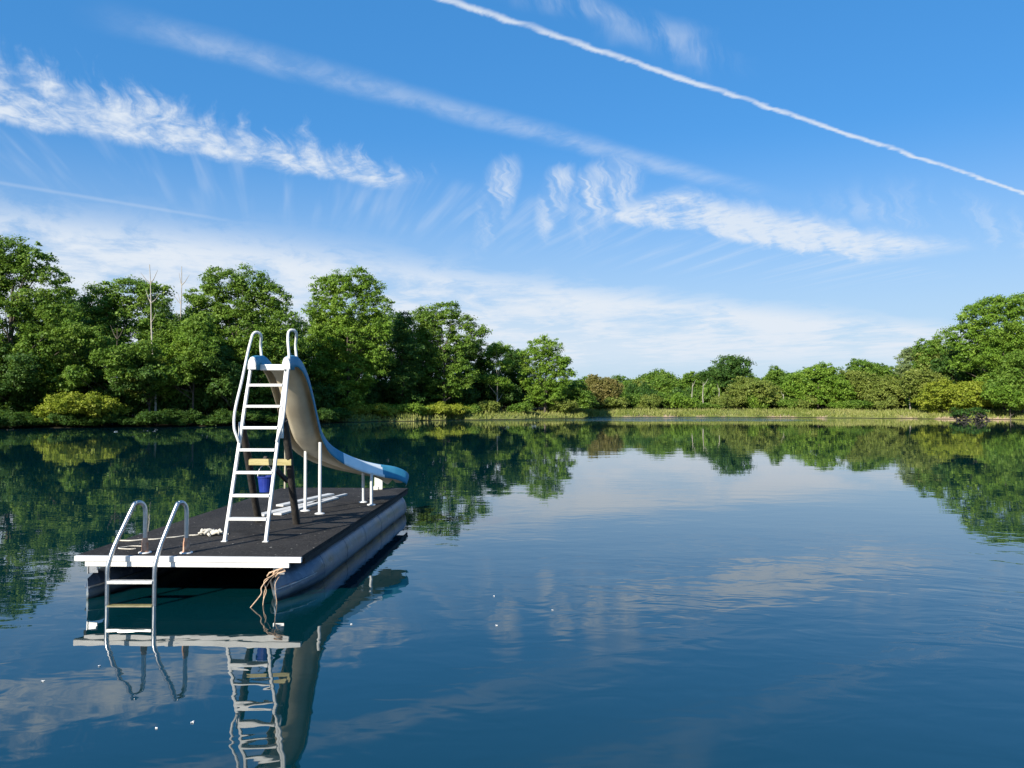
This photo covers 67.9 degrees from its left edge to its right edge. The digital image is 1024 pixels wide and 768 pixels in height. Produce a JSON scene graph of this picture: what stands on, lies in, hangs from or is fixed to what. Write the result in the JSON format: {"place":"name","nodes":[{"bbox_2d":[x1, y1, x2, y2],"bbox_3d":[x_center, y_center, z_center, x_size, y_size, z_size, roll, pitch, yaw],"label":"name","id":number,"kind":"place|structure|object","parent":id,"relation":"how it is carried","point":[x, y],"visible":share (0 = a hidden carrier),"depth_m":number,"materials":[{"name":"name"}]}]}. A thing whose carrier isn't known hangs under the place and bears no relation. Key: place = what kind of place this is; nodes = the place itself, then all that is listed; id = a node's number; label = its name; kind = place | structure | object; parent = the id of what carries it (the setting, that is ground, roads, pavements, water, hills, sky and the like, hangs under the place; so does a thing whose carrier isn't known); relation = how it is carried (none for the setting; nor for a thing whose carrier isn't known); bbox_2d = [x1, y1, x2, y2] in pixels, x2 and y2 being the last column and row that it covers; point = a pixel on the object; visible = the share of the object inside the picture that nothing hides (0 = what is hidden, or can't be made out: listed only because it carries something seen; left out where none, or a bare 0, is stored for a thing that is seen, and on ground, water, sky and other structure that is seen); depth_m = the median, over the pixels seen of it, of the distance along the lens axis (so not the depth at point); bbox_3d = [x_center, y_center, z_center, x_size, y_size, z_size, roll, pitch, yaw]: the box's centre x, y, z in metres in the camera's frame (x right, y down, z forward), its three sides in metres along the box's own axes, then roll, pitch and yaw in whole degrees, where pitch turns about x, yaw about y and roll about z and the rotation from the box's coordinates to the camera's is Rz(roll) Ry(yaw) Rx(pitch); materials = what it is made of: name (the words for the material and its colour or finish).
{"place":"outdoors","nodes":[
{"label":"outdoors","id":0,"kind":"place"},
{"bbox_2d":[0,417,1023,767],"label":"water","id":1,"kind":"structure","parent":0,"point":[732,593],"depth_m":7.81,"materials":[{"name":"teal liquid"}]},
{"bbox_2d":[74,488,407,600],"bbox_3d":[-3.400,2.216,11.307,2.596,0.615,6.549,0,-1,2],"label":"swim raft","id":2,"kind":"object","parent":1,"relation":"on","point":[312,548],"visible":0.79,"depth_m":9.12,"materials":[{"name":"metal"}]},
{"bbox_2d":[105,500,192,606],"bbox_3d":[-3.840,2.026,8.077,0.756,1.552,0.466,0,-1,0],"label":"boarding ladder","id":3,"kind":"object","parent":2,"relation":"attached to","point":[145,550],"visible":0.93,"depth_m":7.98,"materials":[{"name":"silver metal"}]},
{"bbox_2d":[120,528,228,540],"bbox_3d":[-4.072,1.810,9.151,1.234,0.091,0.230,1,-2,-27],"label":"deck rope","id":4,"kind":"object","parent":2,"relation":"on","point":[209,532],"visible":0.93,"depth_m":9.28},
{"bbox_2d":[250,567,285,607],"bbox_3d":[-2.575,2.159,7.912,0.412,0.478,0.103,1,-2,-27],"label":"mooring rope","id":5,"kind":"object","parent":2,"relation":"attached to","point":[276,572],"visible":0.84,"depth_m":7.94,"materials":[{"name":"beige fabric"}]},
{"bbox_2d":[273,497,338,514],"bbox_3d":[-3.200,1.909,11.956,0.130,0.028,1.942,0,-1,12],"label":"plank","id":6,"kind":"object","parent":2,"relation":"on","point":[286,511],"visible":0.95,"depth_m":11.83,"materials":[{"name":"white wood"}]},
{"bbox_2d":[221,329,408,541],"bbox_3d":[-2.838,0.625,11.044,1.176,2.602,4.391,0,-1,16],"label":"water slide","id":7,"kind":"object","parent":2,"relation":"on","point":[299,430],"visible":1,"depth_m":10.07,"materials":[{"name":"white plastic"}]},
{"bbox_2d":[257,465,271,492],"bbox_3d":[-3.173,1.211,9.774,0.208,0.356,0.197,0,-1,0],"label":"bucket","id":8,"kind":"object","parent":7,"relation":"hanging from","point":[264,482],"visible":0.82,"depth_m":9.71,"materials":[{"name":"blue plastic"}]},
{"bbox_2d":[949,406,991,420],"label":"fallen shrub","id":9,"kind":"object","parent":1,"relation":"in","point":[963,413],"visible":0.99,"depth_m":91.10,"materials":[{"name":"green plant"}]},
{"bbox_2d":[0,406,1023,428],"bbox_3d":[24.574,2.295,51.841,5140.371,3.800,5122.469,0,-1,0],"label":"ground","id":10,"kind":"structure","parent":0,"point":[117,424],"depth_m":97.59,"materials":[{"name":"green plant"}]},
{"bbox_2d":[0,408,37,425],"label":"undergrowth shrub","id":11,"kind":"object","parent":10,"relation":"on","point":[11,414],"visible":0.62,"depth_m":63.09,"materials":[{"name":"green plant"}]},
{"bbox_2d":[0,374,43,409],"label":"undergrowth shrub","id":12,"kind":"object","parent":10,"relation":"on","point":[12,396],"visible":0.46,"depth_m":66.06,"materials":[{"name":"green plant"}]},
{"bbox_2d":[0,341,48,401],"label":"overhanging tree","id":13,"kind":"object","parent":10,"relation":"on","point":[25,378],"visible":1,"depth_m":64.16,"materials":[{"name":"green plant"}]},
{"bbox_2d":[0,393,58,415],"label":"undergrowth shrub","id":14,"kind":"object","parent":10,"relation":"on","point":[31,404],"visible":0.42,"depth_m":66.12,"materials":[{"name":"green plant"}]},
{"bbox_2d":[0,296,67,374],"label":"tree","id":15,"kind":"object","parent":10,"relation":"on","point":[38,324],"visible":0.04,"depth_m":77.18,"materials":[{"name":"green plant"}]},
{"bbox_2d":[17,416,54,426],"bbox_3d":[-40.239,3.428,64.125,3.123,1.496,3.896,-1,-2,22],"label":"undergrowth shrub","id":16,"kind":"object","parent":10,"relation":"on","point":[32,422],"visible":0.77,"depth_m":63.55,"materials":[{"name":"green plant"}]},
{"bbox_2d":[13,292,79,364],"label":"tree","id":17,"kind":"object","parent":10,"relation":"on","point":[64,300],"visible":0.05,"depth_m":78.24,"materials":[{"name":"green plant"}]},
{"bbox_2d":[0,234,94,404],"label":"oak tree","id":18,"kind":"object","parent":10,"relation":"on","point":[14,305],"visible":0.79,"depth_m":66.83,"materials":[{"name":"green plant"}]},
{"bbox_2d":[46,411,84,426],"bbox_3d":[-37.903,3.221,64.653,3.030,2.376,2.429,1,-2,-37],"label":"undergrowth shrub","id":19,"kind":"object","parent":10,"relation":"on","point":[59,417],"visible":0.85,"depth_m":64.02,"materials":[{"name":"green plant"}]},
{"bbox_2d":[56,317,100,394],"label":"tree","id":20,"kind":"object","parent":10,"relation":"on","point":[85,354],"visible":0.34,"depth_m":68.79,"materials":[{"name":"green plant"}]},
{"bbox_2d":[31,390,132,426],"bbox_3d":[-37.030,2.481,65.167,7.996,3.895,7.209,0,-1,0],"label":"sunlit shrub","id":21,"kind":"object","parent":10,"relation":"on","point":[91,404],"visible":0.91,"depth_m":63.90,"materials":[{"name":"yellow plant"}]},
{"bbox_2d":[55,416,110,426],"bbox_3d":[-36.856,3.452,65.098,4.762,1.496,3.817,0,-1,-6],"label":"undergrowth shrub","id":22,"kind":"object","parent":10,"relation":"on","point":[84,421],"visible":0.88,"depth_m":64.30,"materials":[{"name":"green plant"}]},
{"bbox_2d":[48,300,137,383],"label":"tree","id":23,"kind":"object","parent":10,"relation":"on","point":[81,307],"visible":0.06,"depth_m":78.07,"materials":[{"name":"green plant"}]},
{"bbox_2d":[49,319,137,424],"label":"overhanging tree","id":24,"kind":"object","parent":10,"relation":"on","point":[112,354],"visible":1,"depth_m":65.01,"materials":[{"name":"green plant"}]},
{"bbox_2d":[83,409,124,426],"bbox_3d":[-35.455,3.253,65.925,3.896,2.376,3.123,-1,-2,25],"label":"undergrowth shrub","id":25,"kind":"object","parent":10,"relation":"on","point":[113,419],"visible":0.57,"depth_m":64.98,"materials":[{"name":"green plant"}]},
{"bbox_2d":[84,384,138,412],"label":"undergrowth shrub","id":26,"kind":"object","parent":10,"relation":"on","point":[126,398],"visible":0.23,"depth_m":67.91,"materials":[{"name":"green plant"}]},
{"bbox_2d":[63,274,183,396],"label":"broad tree","id":27,"kind":"object","parent":10,"relation":"on","point":[108,300],"visible":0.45,"depth_m":72.19,"materials":[{"name":"green plant"}]},
{"bbox_2d":[106,352,168,424],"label":"overhanging tree","id":28,"kind":"object","parent":10,"relation":"on","point":[145,374],"visible":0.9,"depth_m":66.70,"materials":[{"name":"green plant"}]},
{"bbox_2d":[121,394,167,416],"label":"undergrowth shrub","id":29,"kind":"object","parent":10,"relation":"on","point":[138,407],"visible":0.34,"depth_m":69.58,"materials":[{"name":"green plant"}]},
{"bbox_2d":[141,264,158,410],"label":"bare snag","id":30,"kind":"object","parent":10,"relation":"on","point":[151,320],"visible":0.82,"depth_m":69.76,"materials":[{"name":"grey plant"}]},
{"bbox_2d":[134,300,182,347],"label":"tree","id":31,"kind":"object","parent":10,"relation":"on","point":[162,308],"visible":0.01,"depth_m":81.75,"materials":[{"name":"green plant"}]},
{"bbox_2d":[135,409,183,425],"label":"undergrowth shrub","id":32,"kind":"object","parent":10,"relation":"on","point":[148,417],"visible":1,"depth_m":65.67,"materials":[{"name":"green plant"}]},
{"bbox_2d":[134,392,197,411],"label":"undergrowth shrub","id":33,"kind":"object","parent":10,"relation":"on","point":[178,401],"visible":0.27,"depth_m":70.63,"materials":[{"name":"green plant"}]},
{"bbox_2d":[130,310,220,423],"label":"overhanging tree","id":34,"kind":"object","parent":10,"relation":"on","point":[205,328],"visible":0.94,"depth_m":67.82,"materials":[{"name":"green plant"}]},
{"bbox_2d":[171,408,203,425],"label":"undergrowth shrub","id":35,"kind":"object","parent":10,"relation":"on","point":[192,414],"visible":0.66,"depth_m":68.52,"materials":[{"name":"green plant"}]},
{"bbox_2d":[153,312,226,410],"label":"leafy tree","id":36,"kind":"object","parent":10,"relation":"on","point":[178,336],"visible":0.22,"depth_m":70.54,"materials":[{"name":"green plant"}]},
{"bbox_2d":[164,381,220,413],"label":"undergrowth shrub","id":37,"kind":"object","parent":10,"relation":"on","point":[203,402],"visible":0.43,"depth_m":71.17,"materials":[{"name":"green plant"}]},
{"bbox_2d":[165,307,246,363],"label":"tree","id":38,"kind":"object","parent":10,"relation":"on","point":[187,312],"visible":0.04,"depth_m":80.31,"materials":[{"name":"green plant"}]},
{"bbox_2d":[190,415,236,425],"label":"undergrowth shrub","id":39,"kind":"object","parent":10,"relation":"on","point":[204,420],"visible":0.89,"depth_m":68.75,"materials":[{"name":"green plant"}]},
{"bbox_2d":[185,343,242,410],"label":"overhanging tree","id":40,"kind":"object","parent":10,"relation":"on","point":[219,364],"visible":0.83,"depth_m":70.14,"materials":[{"name":"green plant"}]},
{"bbox_2d":[190,380,242,413],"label":"undergrowth shrub","id":41,"kind":"object","parent":10,"relation":"on","point":[220,401],"visible":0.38,"depth_m":71.87,"materials":[{"name":"green plant"}]},
{"bbox_2d":[206,408,241,423],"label":"undergrowth shrub","id":42,"kind":"object","parent":10,"relation":"on","point":[222,412],"visible":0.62,"depth_m":70.07,"materials":[{"name":"green plant"}]},
{"bbox_2d":[170,262,302,403],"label":"spreading tree","id":43,"kind":"object","parent":10,"relation":"on","point":[226,314],"visible":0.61,"depth_m":75.23,"materials":[{"name":"green plant"}]},
{"bbox_2d":[237,408,273,423],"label":"undergrowth shrub","id":44,"kind":"object","parent":10,"relation":"on","point":[254,415],"visible":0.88,"depth_m":72.74,"materials":[{"name":"green plant"}]},
{"bbox_2d":[238,393,277,421],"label":"undergrowth shrub","id":45,"kind":"object","parent":10,"relation":"on","point":[273,410],"visible":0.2,"depth_m":75.35,"materials":[{"name":"green plant"}]},
{"bbox_2d":[239,324,313,397],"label":"overhanging tree","id":46,"kind":"object","parent":10,"relation":"on","point":[283,349],"visible":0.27,"depth_m":75.48,"materials":[{"name":"green plant"}]},
{"bbox_2d":[281,317,315,378],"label":"shaded tree","id":47,"kind":"object","parent":10,"relation":"on","point":[301,356],"visible":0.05,"depth_m":89.57,"materials":[{"name":"green plant"}]},
{"bbox_2d":[311,380,343,408],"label":"undergrowth shrub","id":48,"kind":"object","parent":10,"relation":"on","point":[326,394],"visible":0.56,"depth_m":84.08,"materials":[{"name":"green plant"}]},
{"bbox_2d":[300,265,396,408],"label":"tall bright tree","id":49,"kind":"object","parent":10,"relation":"on","point":[340,367],"visible":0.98,"depth_m":87.12,"materials":[{"name":"green plant"}]},
{"bbox_2d":[365,403,399,415],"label":"hedge shrub","id":50,"kind":"object","parent":10,"relation":"on","point":[384,409],"visible":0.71,"depth_m":87.97,"materials":[{"name":"green plant"}]},
{"bbox_2d":[353,309,419,381],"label":"tree","id":51,"kind":"object","parent":10,"relation":"on","point":[394,315],"visible":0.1,"depth_m":99.87,"materials":[{"name":"green plant"}]},
{"bbox_2d":[380,310,426,404],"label":"shaded tree","id":52,"kind":"object","parent":10,"relation":"on","point":[399,377],"visible":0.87,"depth_m":92.41,"materials":[{"name":"green plant"}]},
{"bbox_2d":[388,401,430,415],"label":"hedge shrub","id":53,"kind":"object","parent":10,"relation":"on","point":[405,408],"visible":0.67,"depth_m":90.21,"materials":[{"name":"green plant"}]},
{"bbox_2d":[406,310,459,391],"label":"tree","id":54,"kind":"object","parent":10,"relation":"on","point":[428,353],"visible":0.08,"depth_m":102.31,"materials":[{"name":"green plant"}]},
{"bbox_2d":[411,389,454,404],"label":"undergrowth shrub","id":55,"kind":"object","parent":10,"relation":"on","point":[427,400],"visible":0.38,"depth_m":98.04,"materials":[{"name":"green plant"}]},
{"bbox_2d":[421,401,451,416],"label":"hedge shrub","id":56,"kind":"object","parent":10,"relation":"on","point":[441,407],"visible":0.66,"depth_m":92.59,"materials":[{"name":"green plant"}]},
{"bbox_2d":[405,300,492,403],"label":"leaning top tree","id":57,"kind":"object","parent":10,"relation":"on","point":[438,362],"visible":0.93,"depth_m":96.54,"materials":[{"name":"green plant"}]},
{"bbox_2d":[438,403,471,415],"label":"hedge shrub","id":58,"kind":"object","parent":10,"relation":"on","point":[457,408],"visible":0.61,"depth_m":94.44,"materials":[{"name":"green plant"}]},
{"bbox_2d":[450,385,482,404],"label":"undergrowth shrub","id":59,"kind":"object","parent":10,"relation":"on","point":[468,396],"visible":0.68,"depth_m":100.17,"materials":[{"name":"green plant"}]},
{"bbox_2d":[446,337,500,385],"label":"tree","id":60,"kind":"object","parent":10,"relation":"on","point":[474,355],"visible":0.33,"depth_m":106.54,"materials":[{"name":"green plant"}]},
{"bbox_2d":[475,400,500,412],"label":"waterside shrub","id":61,"kind":"object","parent":10,"relation":"on","point":[491,406],"visible":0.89,"depth_m":99.27,"materials":[{"name":"green plant"}]},
{"bbox_2d":[471,375,506,403],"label":"undergrowth shrub","id":62,"kind":"object","parent":10,"relation":"on","point":[483,387],"visible":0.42,"depth_m":105.68,"materials":[{"name":"green plant"}]},
{"bbox_2d":[476,341,515,401],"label":"slim tree","id":63,"kind":"object","parent":10,"relation":"on","point":[496,351],"visible":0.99,"depth_m":102.56,"materials":[{"name":"green plant"}]},
{"bbox_2d":[479,380,522,409],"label":"undergrowth shrub","id":64,"kind":"object","parent":10,"relation":"on","point":[507,396],"visible":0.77,"depth_m":104.24,"materials":[{"name":"green plant"}]},
{"bbox_2d":[498,346,535,386],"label":"tree","id":65,"kind":"object","parent":10,"relation":"on","point":[512,373],"visible":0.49,"depth_m":110.31,"materials":[{"name":"green plant"}]},
{"bbox_2d":[505,400,533,413],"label":"waterside shrub","id":66,"kind":"object","parent":10,"relation":"on","point":[526,406],"visible":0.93,"depth_m":101.15,"materials":[{"name":"green plant"}]},
{"bbox_2d":[514,334,577,412],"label":"lone end tree","id":67,"kind":"object","parent":10,"relation":"on","point":[557,390],"visible":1,"depth_m":104.35,"materials":[{"name":"green plant"}]},
{"bbox_2d":[546,398,579,413],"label":"waterside shrub","id":68,"kind":"object","parent":10,"relation":"on","point":[566,406],"visible":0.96,"depth_m":104.73,"materials":[{"name":"green plant"}]},
{"bbox_2d":[560,380,598,409],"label":"leafy tree","id":69,"kind":"object","parent":10,"relation":"on","point":[583,397],"visible":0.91,"depth_m":107.22,"materials":[{"name":"green plant"}]},
{"bbox_2d":[582,374,624,408],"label":"tree","id":70,"kind":"object","parent":10,"relation":"on","point":[603,388],"visible":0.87,"depth_m":119.32,"materials":[{"name":"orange plant"}]},
{"bbox_2d":[592,396,628,409],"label":"bank shrub","id":71,"kind":"object","parent":10,"relation":"on","point":[614,403],"visible":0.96,"depth_m":117.69,"materials":[{"name":"green plant"}]},
{"bbox_2d":[625,381,658,396],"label":"bank shrub","id":72,"kind":"object","parent":10,"relation":"on","point":[641,390],"visible":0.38,"depth_m":131.06,"materials":[{"name":"green plant"}]},
{"bbox_2d":[636,393,664,408],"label":"bank shrub","id":73,"kind":"object","parent":10,"relation":"on","point":[653,401],"visible":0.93,"depth_m":121.95,"materials":[{"name":"green plant"}]},
{"bbox_2d":[648,373,683,407],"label":"tree","id":74,"kind":"object","parent":10,"relation":"on","point":[663,383],"visible":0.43,"depth_m":134.53,"materials":[{"name":"green plant"}]},
{"bbox_2d":[669,392,699,409],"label":"bank shrub","id":75,"kind":"object","parent":10,"relation":"on","point":[678,400],"visible":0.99,"depth_m":121.58,"materials":[{"name":"green plant"}]},
{"bbox_2d":[672,371,705,392],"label":"tree","id":76,"kind":"object","parent":10,"relation":"on","point":[687,380],"visible":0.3,"depth_m":133.85,"materials":[{"name":"green plant"}]},
{"bbox_2d":[687,380,721,404],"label":"bank shrub","id":77,"kind":"object","parent":10,"relation":"on","point":[710,390],"visible":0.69,"depth_m":129.09,"materials":[{"name":"green plant"}]},
{"bbox_2d":[710,394,734,408],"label":"bank shrub","id":78,"kind":"object","parent":10,"relation":"on","point":[724,400],"visible":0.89,"depth_m":121.01,"materials":[{"name":"green plant"}]},
{"bbox_2d":[695,354,756,394],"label":"tree","id":79,"kind":"object","parent":10,"relation":"on","point":[721,372],"visible":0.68,"depth_m":132.37,"materials":[{"name":"green plant"}]},
{"bbox_2d":[722,376,784,408],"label":"tree","id":80,"kind":"object","parent":10,"relation":"on","point":[740,390],"visible":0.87,"depth_m":121.83,"materials":[{"name":"green plant"}]},
{"bbox_2d":[744,392,770,408],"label":"bank shrub","id":81,"kind":"object","parent":10,"relation":"on","point":[752,402],"visible":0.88,"depth_m":120.50,"materials":[{"name":"green plant"}]},
{"bbox_2d":[762,364,790,407],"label":"tree","id":82,"kind":"object","parent":10,"relation":"on","point":[776,371],"visible":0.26,"depth_m":130.19,"materials":[{"name":"green plant"}]},
{"bbox_2d":[794,395,817,408],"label":"bank shrub","id":83,"kind":"object","parent":10,"relation":"on","point":[803,404],"visible":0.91,"depth_m":118.34,"materials":[{"name":"green plant"}]},
{"bbox_2d":[779,360,856,409],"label":"tree","id":84,"kind":"object","parent":10,"relation":"on","point":[826,387],"visible":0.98,"depth_m":120.11,"materials":[{"name":"green plant"}]},
{"bbox_2d":[820,369,870,404],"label":"tree","id":85,"kind":"object","parent":10,"relation":"on","point":[853,377],"visible":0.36,"depth_m":120.89,"materials":[{"name":"green plant"}]},
{"bbox_2d":[842,399,873,409],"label":"bank shrub","id":86,"kind":"object","parent":10,"relation":"on","point":[859,404],"visible":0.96,"depth_m":114.33,"materials":[{"name":"green plant"}]},
{"bbox_2d":[845,358,902,378],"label":"tree","id":87,"kind":"object","parent":10,"relation":"on","point":[872,367],"visible":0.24,"depth_m":125.53,"materials":[{"name":"green plant"}]},
{"bbox_2d":[855,373,906,407],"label":"tree","id":88,"kind":"object","parent":10,"relation":"on","point":[879,388],"visible":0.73,"depth_m":118.16,"materials":[{"name":"green plant"}]},
{"bbox_2d":[874,397,900,408],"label":"bank shrub","id":89,"kind":"object","parent":10,"relation":"on","point":[891,403],"visible":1,"depth_m":113.23,"materials":[{"name":"green plant"}]},
{"bbox_2d":[892,346,923,388],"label":"tree","id":90,"kind":"object","parent":10,"relation":"on","point":[904,365],"visible":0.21,"depth_m":118.94,"materials":[{"name":"green plant"}]},
{"bbox_2d":[897,367,950,409],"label":"shore tree","id":91,"kind":"object","parent":10,"relation":"on","point":[913,380],"visible":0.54,"depth_m":106.26,"materials":[{"name":"green plant"}]},
{"bbox_2d":[909,350,955,380],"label":"tree","id":92,"kind":"object","parent":10,"relation":"on","point":[925,367],"visible":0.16,"depth_m":112.54,"materials":[{"name":"green plant"}]},
{"bbox_2d":[910,333,961,383],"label":"tree","id":93,"kind":"object","parent":10,"relation":"on","point":[936,345],"visible":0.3,"depth_m":112.83,"materials":[{"name":"green plant"}]},
{"bbox_2d":[908,377,993,412],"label":"shore tree","id":94,"kind":"object","parent":10,"relation":"on","point":[946,394],"visible":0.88,"depth_m":99.48,"materials":[{"name":"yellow plant"}]},
{"bbox_2d":[928,343,986,406],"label":"shore tree","id":95,"kind":"object","parent":10,"relation":"on","point":[940,368],"visible":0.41,"depth_m":107.68,"materials":[{"name":"green plant"}]},
{"bbox_2d":[934,292,1023,410],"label":"great tree","id":96,"kind":"object","parent":10,"relation":"on","point":[993,312],"visible":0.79,"depth_m":101.92,"materials":[{"name":"green plant"}]},
{"bbox_2d":[980,349,1023,412],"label":"shore tree","id":97,"kind":"object","parent":10,"relation":"on","point":[1008,377],"visible":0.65,"depth_m":96.25,"materials":[{"name":"green plant"}]},
{"bbox_2d":[980,385,1023,419],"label":"shore tree","id":98,"kind":"object","parent":10,"relation":"on","point":[992,395],"visible":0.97,"depth_m":94.10,"materials":[{"name":"green plant"}]},
{"bbox_2d":[0,0,1023,381],"label":"sky","id":99,"kind":"structure","parent":0,"point":[641,187],"materials":[{"name":"blue"}]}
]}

